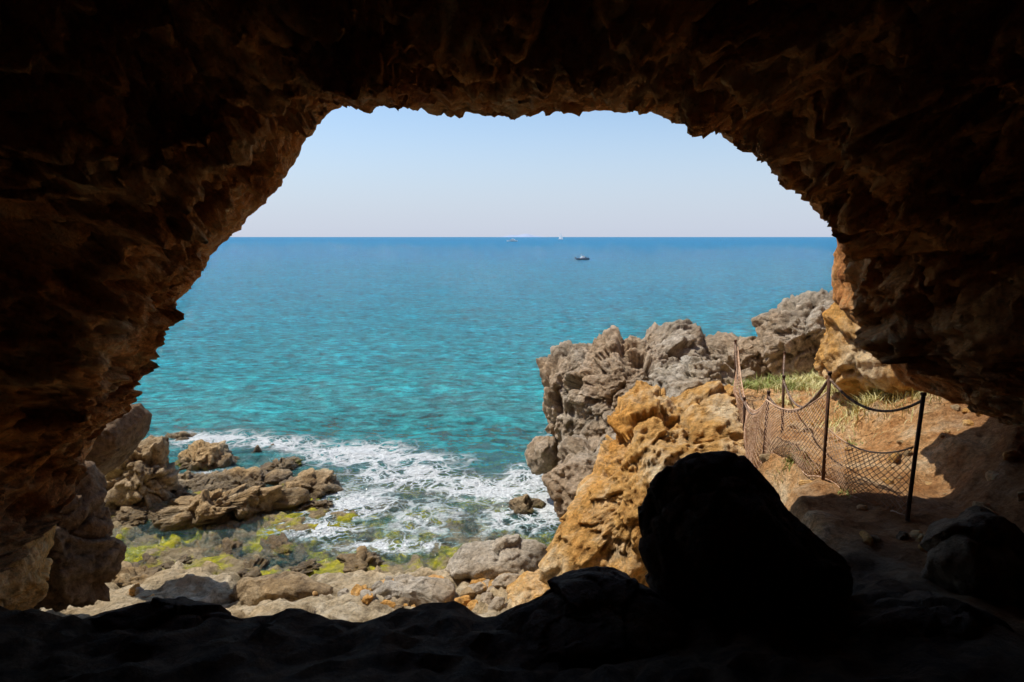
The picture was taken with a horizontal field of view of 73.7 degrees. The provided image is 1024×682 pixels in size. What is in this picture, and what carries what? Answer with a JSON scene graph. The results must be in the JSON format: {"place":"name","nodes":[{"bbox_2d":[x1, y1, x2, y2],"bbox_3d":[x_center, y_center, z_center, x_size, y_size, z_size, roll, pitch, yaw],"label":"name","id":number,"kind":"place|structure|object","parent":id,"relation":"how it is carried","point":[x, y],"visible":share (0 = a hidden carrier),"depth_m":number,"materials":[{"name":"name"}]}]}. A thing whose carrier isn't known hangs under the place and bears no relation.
{"place":"outdoors","nodes":[
{"label":"outdoors","id":0,"kind":"place"},
{"bbox_2d":[132,237,836,554],"bbox_3d":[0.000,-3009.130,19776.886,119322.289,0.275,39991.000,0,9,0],"label":"sea","id":1,"kind":"structure","parent":0,"point":[420,355],"depth_m":44.95,"materials":[{"name":"liquid"}]},
{"bbox_2d":[115,511,147,525],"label":"sea rock","id":2,"kind":"object","parent":1,"relation":"in","point":[139,518],"visible":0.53,"depth_m":15.68,"materials":[{"name":"brown stone"}]},
{"bbox_2d":[104,435,188,511],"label":"sea rock","id":3,"kind":"object","parent":1,"relation":"in","point":[146,472],"visible":0.61,"depth_m":16.46,"materials":[{"name":"beige stone"}]},
{"bbox_2d":[149,512,158,522],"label":"sea rock","id":4,"kind":"object","parent":1,"relation":"in","point":[154,517],"visible":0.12,"depth_m":15.83,"materials":[{"name":"brown stone"}]},
{"bbox_2d":[165,431,196,440],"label":"sea rock","id":5,"kind":"object","parent":1,"relation":"in","point":[182,435],"visible":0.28,"depth_m":22.11,"materials":[{"name":"grey stone"}]},
{"bbox_2d":[185,475,205,490],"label":"sea rock","id":6,"kind":"object","parent":1,"relation":"in","point":[193,486],"visible":0.58,"depth_m":17.93,"materials":[{"name":"beige stone"}]},
{"bbox_2d":[175,439,237,473],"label":"sea rock","id":7,"kind":"object","parent":1,"relation":"in","point":[199,455],"visible":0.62,"depth_m":19.47,"materials":[{"name":"beige stone"}]},
{"bbox_2d":[193,468,226,484],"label":"sea rock","id":8,"kind":"object","parent":1,"relation":"in","point":[216,476],"visible":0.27,"depth_m":18.27,"materials":[{"name":"beige stone"}]},
{"bbox_2d":[254,470,267,480],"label":"sea rock","id":9,"kind":"object","parent":1,"relation":"in","point":[264,473],"visible":0.21,"depth_m":18.27,"materials":[{"name":"brown stone"}]},
{"bbox_2d":[244,443,299,471],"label":"sea rock","id":10,"kind":"object","parent":1,"relation":"in","point":[257,448],"visible":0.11,"depth_m":20.69,"materials":[{"name":"stone"}]},
{"bbox_2d":[259,457,295,474],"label":"sea rock","id":11,"kind":"object","parent":1,"relation":"in","point":[288,464],"visible":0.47,"depth_m":19.38,"materials":[{"name":"beige stone"}]},
{"bbox_2d":[260,456,303,471],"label":"sea rock","id":12,"kind":"object","parent":1,"relation":"in","point":[296,462],"visible":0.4,"depth_m":19.59,"materials":[{"name":"brown stone"}]},
{"bbox_2d":[505,494,546,520],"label":"sea rock","id":13,"kind":"object","parent":1,"relation":"in","point":[524,504],"visible":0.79,"depth_m":16.41,"materials":[{"name":"beige stone"}]},
{"bbox_2d":[575,256,588,259],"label":"motorboat","id":14,"kind":"object","parent":1,"relation":"on","point":[583,258],"visible":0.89,"depth_m":194.31,"materials":[{"name":"blue paint"}]},
{"bbox_2d":[0,0,1023,571],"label":"cave wall","id":15,"kind":"structure","parent":0,"point":[150,150],"depth_m":4.91,"materials":[{"name":"brown stone"}]},
{"bbox_2d":[0,525,56,610],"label":"cliff rock","id":16,"kind":"object","parent":15,"relation":"attached to","point":[24,584],"visible":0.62,"depth_m":6.98,"materials":[{"name":"brown stone"}]},
{"bbox_2d":[0,381,1023,681],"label":"ground","id":17,"kind":"structure","parent":0,"point":[334,637],"depth_m":4.88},
{"bbox_2d":[33,461,126,611],"bbox_3d":[-7.016,2.975,10.144,2.356,2.403,1.558,0,9,0],"label":"cliff rock","id":18,"kind":"object","parent":17,"relation":"on","point":[86,554],"visible":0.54,"depth_m":9.93,"materials":[{"name":"brown stone"}]},
{"bbox_2d":[85,403,151,475],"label":"cliff rock","id":19,"kind":"object","parent":17,"relation":"on","point":[117,441],"visible":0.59,"depth_m":11.67,"materials":[{"name":"brown stone"}]},
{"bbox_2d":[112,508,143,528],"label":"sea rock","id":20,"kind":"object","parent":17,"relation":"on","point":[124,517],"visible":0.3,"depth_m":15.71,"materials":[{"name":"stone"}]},
{"bbox_2d":[129,583,139,595],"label":"cobble","id":21,"kind":"object","parent":17,"relation":"on","point":[132,590],"visible":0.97,"depth_m":12.04,"materials":[{"name":"brown stone"}]},
{"bbox_2d":[114,561,161,587],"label":"sea rock","id":22,"kind":"object","parent":17,"relation":"on","point":[141,574],"visible":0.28,"depth_m":12.96,"materials":[{"name":"beige stone"}]},
{"bbox_2d":[134,587,143,595],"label":"cobble","id":23,"kind":"object","parent":17,"relation":"on","point":[139,590],"visible":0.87,"depth_m":12.06,"materials":[{"name":"stone"}]},
{"bbox_2d":[110,501,173,521],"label":"sea rock","id":24,"kind":"object","parent":17,"relation":"on","point":[135,509],"visible":0.43,"depth_m":16.12,"materials":[{"name":"brown stone"}]},
{"bbox_2d":[138,553,158,563],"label":"sea rock","id":25,"kind":"object","parent":17,"relation":"on","point":[146,557],"visible":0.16,"depth_m":13.89,"materials":[{"name":"beige stone"}]},
{"bbox_2d":[84,596,243,632],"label":"boulder","id":26,"kind":"object","parent":17,"relation":"on","point":[177,613],"visible":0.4,"depth_m":4.93,"materials":[{"name":"black stone"}]},
{"bbox_2d":[160,554,192,568],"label":"sea rock","id":27,"kind":"object","parent":17,"relation":"on","point":[184,559],"visible":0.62,"depth_m":13.64,"materials":[{"name":"beige stone"}]},
{"bbox_2d":[173,490,189,497],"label":"sea rock","id":28,"kind":"object","parent":17,"relation":"on","point":[178,493],"visible":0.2,"depth_m":17.13,"materials":[{"name":"brown stone"}]},
{"bbox_2d":[178,471,194,479],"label":"sea rock","id":29,"kind":"object","parent":17,"relation":"on","point":[187,475],"visible":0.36,"depth_m":18.23,"materials":[{"name":"beige stone"}]},
{"bbox_2d":[178,472,207,491],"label":"sea rock","id":30,"kind":"object","parent":17,"relation":"on","point":[183,483],"visible":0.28,"depth_m":18.01,"materials":[{"name":"beige stone"}]},
{"bbox_2d":[189,478,213,492],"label":"sea rock","id":31,"kind":"object","parent":17,"relation":"on","point":[209,486],"visible":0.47,"depth_m":17.69,"materials":[{"name":"beige stone"}]},
{"bbox_2d":[211,481,236,491],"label":"sea rock","id":32,"kind":"object","parent":17,"relation":"on","point":[225,486],"visible":0.56,"depth_m":17.77,"materials":[{"name":"beige stone"}]},
{"bbox_2d":[141,483,310,535],"bbox_3d":[-7.090,4.065,16.293,4.287,1.377,2.236,-4,10,-25],"label":"sea rock","id":33,"kind":"object","parent":17,"relation":"on","point":[204,509],"visible":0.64,"depth_m":15.85,"materials":[{"name":"brown stone"}]},
{"bbox_2d":[211,537,243,557],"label":"sea rock","id":34,"kind":"object","parent":17,"relation":"on","point":[233,547],"visible":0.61,"depth_m":14.43,"materials":[{"name":"beige stone"}]},
{"bbox_2d":[237,569,262,580],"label":"sea rock","id":35,"kind":"object","parent":17,"relation":"on","point":[242,573],"visible":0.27,"depth_m":13.07,"materials":[{"name":"stone"}]},
{"bbox_2d":[237,556,272,577],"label":"sea rock","id":36,"kind":"object","parent":17,"relation":"on","point":[256,563],"visible":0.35,"depth_m":13.66,"materials":[{"name":"beige stone"}]},
{"bbox_2d":[247,480,267,488],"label":"sea rock","id":37,"kind":"object","parent":17,"relation":"on","point":[251,483],"visible":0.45,"depth_m":17.80,"materials":[{"name":"beige stone"}]},
{"bbox_2d":[223,466,292,486],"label":"sea rock","id":38,"kind":"object","parent":17,"relation":"on","point":[238,476],"visible":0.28,"depth_m":18.18,"materials":[{"name":"beige stone"}]},
{"bbox_2d":[228,571,333,605],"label":"shore rock","id":39,"kind":"object","parent":17,"relation":"on","point":[291,586],"visible":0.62,"depth_m":11.70,"materials":[{"name":"beige stone"}]},
{"bbox_2d":[260,533,308,567],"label":"sea rock","id":40,"kind":"object","parent":17,"relation":"on","point":[283,552],"visible":0.94,"depth_m":14.34,"materials":[{"name":"beige stone"}]},
{"bbox_2d":[279,476,296,488],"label":"sea rock","id":41,"kind":"object","parent":17,"relation":"on","point":[290,479],"visible":0.12,"depth_m":17.93,"materials":[{"name":"beige stone"}]},
{"bbox_2d":[288,559,321,573],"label":"sea rock","id":42,"kind":"object","parent":17,"relation":"on","point":[307,566],"visible":0.77,"depth_m":13.39,"materials":[{"name":"beige stone"}]},
{"bbox_2d":[295,499,333,512],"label":"sea rock","id":43,"kind":"object","parent":17,"relation":"on","point":[314,503],"visible":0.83,"depth_m":16.52,"materials":[{"name":"brown stone"}]},
{"bbox_2d":[286,467,345,498],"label":"sea rock","id":44,"kind":"object","parent":17,"relation":"on","point":[316,484],"visible":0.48,"depth_m":17.56,"materials":[{"name":"beige stone"}]},
{"bbox_2d":[337,588,348,596],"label":"cobble","id":45,"kind":"object","parent":17,"relation":"on","point":[342,591],"visible":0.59,"depth_m":12.05,"materials":[{"name":"stone"}]},
{"bbox_2d":[351,584,364,595],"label":"cobble","id":46,"kind":"object","parent":17,"relation":"on","point":[356,589],"visible":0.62,"depth_m":11.54,"materials":[{"name":"stone"}]},
{"bbox_2d":[336,546,384,572],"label":"sea rock","id":47,"kind":"object","parent":17,"relation":"on","point":[363,557],"visible":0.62,"depth_m":13.59,"materials":[{"name":"beige stone"}]},
{"bbox_2d":[362,593,373,603],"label":"cobble","id":48,"kind":"object","parent":17,"relation":"on","point":[367,598],"visible":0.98,"depth_m":11.21,"materials":[{"name":"orange stone"}]},
{"bbox_2d":[360,589,375,600],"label":"cobble","id":49,"kind":"object","parent":17,"relation":"on","point":[364,592],"visible":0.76,"depth_m":11.33,"materials":[{"name":"stone"}]},
{"bbox_2d":[371,580,383,589],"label":"cobble","id":50,"kind":"object","parent":17,"relation":"on","point":[376,584],"visible":0.26,"depth_m":12.04,"materials":[{"name":"stone"}]},
{"bbox_2d":[384,576,392,582],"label":"cobble","id":51,"kind":"object","parent":17,"relation":"on","point":[387,578],"visible":0.31,"depth_m":12.08,"materials":[{"name":"stone"}]},
{"bbox_2d":[381,599,395,607],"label":"cobble","id":52,"kind":"object","parent":17,"relation":"on","point":[389,603],"visible":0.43,"depth_m":11.25,"materials":[{"name":"orange stone"}]},
{"bbox_2d":[394,604,403,609],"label":"cobble","id":53,"kind":"object","parent":17,"relation":"on","point":[398,606],"visible":0.5,"depth_m":11.11,"materials":[{"name":"beige stone"}]},
{"bbox_2d":[395,597,410,605],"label":"cobble","id":54,"kind":"object","parent":17,"relation":"on","point":[403,600],"visible":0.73,"depth_m":11.24,"materials":[{"name":"beige stone"}]},
{"bbox_2d":[373,574,455,605],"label":"shore rock","id":55,"kind":"object","parent":17,"relation":"on","point":[418,591],"visible":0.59,"depth_m":11.66,"materials":[{"name":"stone"}]},
{"bbox_2d":[428,574,443,577],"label":"cobble","id":56,"kind":"object","parent":17,"relation":"on","point":[436,576],"visible":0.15,"depth_m":12.15,"materials":[{"name":"beige stone"}]},
{"bbox_2d":[454,595,470,605],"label":"cobble","id":57,"kind":"object","parent":17,"relation":"on","point":[464,600],"visible":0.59,"depth_m":11.55,"materials":[{"name":"orange stone"}]},
{"bbox_2d":[460,587,477,598],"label":"cobble","id":58,"kind":"object","parent":17,"relation":"on","point":[470,592],"visible":0.71,"depth_m":11.90,"materials":[{"name":"beige stone"}]},
{"bbox_2d":[466,599,477,609],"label":"cobble","id":59,"kind":"object","parent":17,"relation":"on","point":[471,604],"visible":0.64,"depth_m":11.48,"materials":[{"name":"orange stone"}]},
{"bbox_2d":[472,582,483,593],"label":"cobble","id":60,"kind":"object","parent":17,"relation":"on","point":[477,587],"visible":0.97,"depth_m":11.98,"materials":[{"name":"stone"}]},
{"bbox_2d":[470,578,485,583],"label":"cobble","id":61,"kind":"object","parent":17,"relation":"on","point":[477,580],"visible":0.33,"depth_m":12.22,"materials":[{"name":"orange stone"}]},
{"bbox_2d":[479,592,492,604],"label":"cobble","id":62,"kind":"object","parent":17,"relation":"on","point":[486,597],"visible":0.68,"depth_m":11.68,"materials":[{"name":"stone"}]},
{"bbox_2d":[482,579,489,587],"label":"cobble","id":63,"kind":"object","parent":17,"relation":"on","point":[486,581],"visible":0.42,"depth_m":12.16,"materials":[{"name":"stone"}]},
{"bbox_2d":[488,596,504,610],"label":"cobble","id":64,"kind":"object","parent":17,"relation":"on","point":[497,603],"visible":0.89,"depth_m":11.13,"materials":[{"name":"stone"}]},
{"bbox_2d":[445,534,547,579],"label":"shore rock","id":65,"kind":"object","parent":17,"relation":"on","point":[486,559],"visible":0.66,"depth_m":12.67,"materials":[{"name":"stone"}]},
{"bbox_2d":[492,573,520,586],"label":"cobble","id":66,"kind":"object","parent":17,"relation":"on","point":[504,579],"visible":0.81,"depth_m":11.84,"materials":[{"name":"stone"}]},
{"bbox_2d":[506,569,549,604],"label":"shore rock","id":67,"kind":"object","parent":17,"relation":"on","point":[525,587],"visible":0.23,"depth_m":11.40,"materials":[{"name":"beige stone"}]},
{"bbox_2d":[524,436,557,474],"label":"boulder","id":68,"kind":"object","parent":17,"relation":"on","point":[540,454],"visible":0.78,"depth_m":16.69,"materials":[{"name":"grey stone"}]},
{"bbox_2d":[536,340,592,466],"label":"boulder","id":69,"kind":"object","parent":17,"relation":"on","point":[555,366],"visible":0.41,"depth_m":16.89,"materials":[{"name":"grey stone"}]},
{"bbox_2d":[542,429,615,520],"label":"boulder","id":70,"kind":"object","parent":17,"relation":"on","point":[570,471],"visible":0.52,"depth_m":12.96,"materials":[{"name":"grey stone"}]},
{"bbox_2d":[496,566,686,666],"bbox_3d":[0.608,2.031,4.587,1.531,0.904,0.928,0,9,0],"label":"boulder","id":71,"kind":"object","parent":17,"relation":"on","point":[589,616],"visible":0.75,"depth_m":4.38,"materials":[{"name":"black stone"}]},
{"bbox_2d":[562,319,713,439],"bbox_3d":[2.849,1.560,15.029,3.381,3.904,3.924,0,9,0],"label":"boulder","id":72,"kind":"object","parent":17,"relation":"on","point":[606,373],"visible":0.53,"depth_m":14.93,"materials":[{"name":"grey stone"}]},
{"bbox_2d":[538,380,758,586],"bbox_3d":[2.254,2.258,10.225,3.206,3.205,3.313,3,9,21],"label":"boulder","id":73,"kind":"object","parent":17,"relation":"on","point":[655,428],"visible":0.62,"depth_m":9.67,"materials":[{"name":"beige stone"}]},
{"bbox_2d":[649,355,757,397],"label":"boulder","id":74,"kind":"object","parent":17,"relation":"on","point":[683,375],"visible":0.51,"depth_m":11.76,"materials":[{"name":"stone"}]},
{"bbox_2d":[703,331,776,381],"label":"boulder","id":75,"kind":"object","parent":17,"relation":"on","point":[718,345],"visible":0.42,"depth_m":14.70,"materials":[{"name":"grey stone"}]},
{"bbox_2d":[638,451,852,625],"bbox_3d":[1.618,1.504,4.753,1.467,1.425,0.865,0,9,0],"label":"boulder","id":76,"kind":"object","parent":17,"relation":"on","point":[727,537],"visible":0.82,"depth_m":4.48,"materials":[{"name":"black stone"}]},
{"bbox_2d":[759,453,769,461],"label":"stone","id":77,"kind":"object","parent":17,"relation":"on","point":[764,457],"visible":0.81,"depth_m":7.91,"materials":[{"name":"beige stone"}]},
{"bbox_2d":[751,288,833,377],"bbox_3d":[6.138,-0.073,14.336,2.237,2.080,2.400,0,9,0],"label":"boulder","id":78,"kind":"object","parent":17,"relation":"on","point":[793,327],"visible":0.62,"depth_m":13.59,"materials":[{"name":"grey stone"}]},
{"bbox_2d":[795,451,808,458],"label":"stone","id":79,"kind":"object","parent":17,"relation":"on","point":[803,454],"visible":0.4,"depth_m":7.72,"materials":[{"name":"brown stone"}]},
{"bbox_2d":[798,480,812,485],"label":"stone","id":80,"kind":"object","parent":17,"relation":"on","point":[801,482],"visible":0.32,"depth_m":6.90,"materials":[{"name":"brown stone"}]},
{"bbox_2d":[727,369,891,499],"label":"green plants","id":81,"kind":"object","parent":17,"relation":"on","point":[746,383],"visible":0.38,"depth_m":10.90,"materials":[{"name":"green plant"}]},
{"bbox_2d":[814,468,825,474],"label":"stone","id":82,"kind":"object","parent":17,"relation":"on","point":[817,470],"visible":0.4,"depth_m":7.18,"materials":[{"name":"brown stone"}]},
{"bbox_2d":[733,340,926,520],"bbox_3d":[3.649,0.997,9.132,1.098,2.105,6.224,2,9,11],"label":"rope fence","id":83,"kind":"object","parent":17,"relation":"on","point":[744,408],"visible":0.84,"depth_m":7.01,"materials":[{"name":"fabric"}]},
{"bbox_2d":[741,372,942,441],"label":"dry grass","id":84,"kind":"structure","parent":17,"relation":"on","point":[860,398],"depth_m":9.04,"materials":[{"name":"beige plant"}]},
{"bbox_2d":[857,504,866,509],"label":"stone","id":85,"kind":"object","parent":17,"relation":"on","point":[861,507],"visible":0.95,"depth_m":6.34,"materials":[{"name":"brown stone"}]},
{"bbox_2d":[813,302,917,399],"bbox_3d":[5.190,0.045,9.244,1.985,1.935,2.070,0,9,0],"label":"rock pillar","id":86,"kind":"object","parent":17,"relation":"on","point":[848,363],"visible":0.35,"depth_m":8.94,"materials":[{"name":"beige stone"}]},
{"bbox_2d":[859,531,873,545],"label":"stone","id":87,"kind":"object","parent":17,"relation":"on","point":[867,538],"visible":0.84,"depth_m":5.56,"materials":[{"name":"beige stone"}]},
{"bbox_2d":[870,535,879,541],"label":"stone","id":88,"kind":"object","parent":17,"relation":"on","point":[876,538],"visible":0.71,"depth_m":5.57,"materials":[{"name":"brown stone"}]},
{"bbox_2d":[883,478,894,483],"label":"stone","id":89,"kind":"object","parent":17,"relation":"on","point":[887,481],"visible":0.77,"depth_m":6.92,"materials":[{"name":"brown stone"}]},
{"bbox_2d":[887,453,899,462],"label":"stone","id":90,"kind":"object","parent":17,"relation":"on","point":[894,458],"visible":0.67,"depth_m":7.33,"materials":[{"name":"brown stone"}]},
{"bbox_2d":[896,531,908,539],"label":"stone","id":91,"kind":"object","parent":17,"relation":"on","point":[901,535],"visible":0.96,"depth_m":5.63,"materials":[{"name":"grey stone"}]},
{"bbox_2d":[903,450,911,455],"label":"stone","id":92,"kind":"object","parent":17,"relation":"on","point":[906,452],"visible":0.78,"depth_m":7.36,"materials":[{"name":"brown stone"}]},
{"bbox_2d":[909,530,922,539],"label":"stone","id":93,"kind":"object","parent":17,"relation":"on","point":[913,534],"visible":0.54,"depth_m":5.62,"materials":[{"name":"grey stone"}]},
{"bbox_2d":[915,533,924,541],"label":"stone","id":94,"kind":"object","parent":17,"relation":"on","point":[919,538],"visible":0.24,"depth_m":5.55,"materials":[{"name":"beige stone"}]},
{"bbox_2d":[848,590,1013,637],"bbox_3d":[2.711,1.963,4.295,1.319,0.803,0.775,0,9,0],"label":"boulder","id":95,"kind":"object","parent":17,"relation":"on","point":[917,613],"visible":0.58,"depth_m":4.12,"materials":[{"name":"black stone"}]},
{"bbox_2d":[950,404,959,411],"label":"stone","id":96,"kind":"object","parent":17,"relation":"on","point":[956,407],"visible":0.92,"depth_m":7.76,"materials":[{"name":"grey stone"}]},
{"bbox_2d":[962,408,969,413],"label":"stone","id":97,"kind":"object","parent":17,"relation":"on","point":[965,410],"visible":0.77,"depth_m":7.62,"materials":[{"name":"orange stone"}]},
{"bbox_2d":[962,419,973,425],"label":"stone","id":98,"kind":"object","parent":17,"relation":"on","point":[966,422],"visible":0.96,"depth_m":7.42,"materials":[{"name":"beige stone"}]},
{"bbox_2d":[919,505,1023,608],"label":"boulder","id":99,"kind":"object","parent":17,"relation":"on","point":[975,551],"visible":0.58,"depth_m":4.71,"materials":[{"name":"grey stone"}]},
{"bbox_2d":[972,501,989,507],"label":"stone","id":100,"kind":"object","parent":17,"relation":"on","point":[982,504],"visible":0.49,"depth_m":6.08,"materials":[{"name":"brown stone"}]},
{"bbox_2d":[985,470,998,480],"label":"stone","id":101,"kind":"object","parent":17,"relation":"on","point":[990,475],"visible":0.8,"depth_m":6.31,"materials":[{"name":"brown stone"}]},
{"bbox_2d":[1002,450,1018,460],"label":"stone","id":102,"kind":"object","parent":17,"relation":"on","point":[1011,455],"visible":1,"depth_m":6.35,"materials":[{"name":"brown stone"}]},
{"bbox_2d":[1017,492,1023,501],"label":"stone","id":103,"kind":"object","parent":17,"relation":"on","point":[1020,495],"visible":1,"depth_m":5.89,"materials":[{"name":"brown stone"}]},
{"bbox_2d":[503,234,540,236],"bbox_3d":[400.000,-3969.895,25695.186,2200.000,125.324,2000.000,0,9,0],"label":"island","id":104,"kind":"structure","parent":0,"point":[525,235],"depth_m":25149.40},
{"bbox_2d":[230,106,832,236],"label":"sky","id":105,"kind":"structure","parent":0,"point":[384,172],"materials":[{"name":"blue"}]}
]}

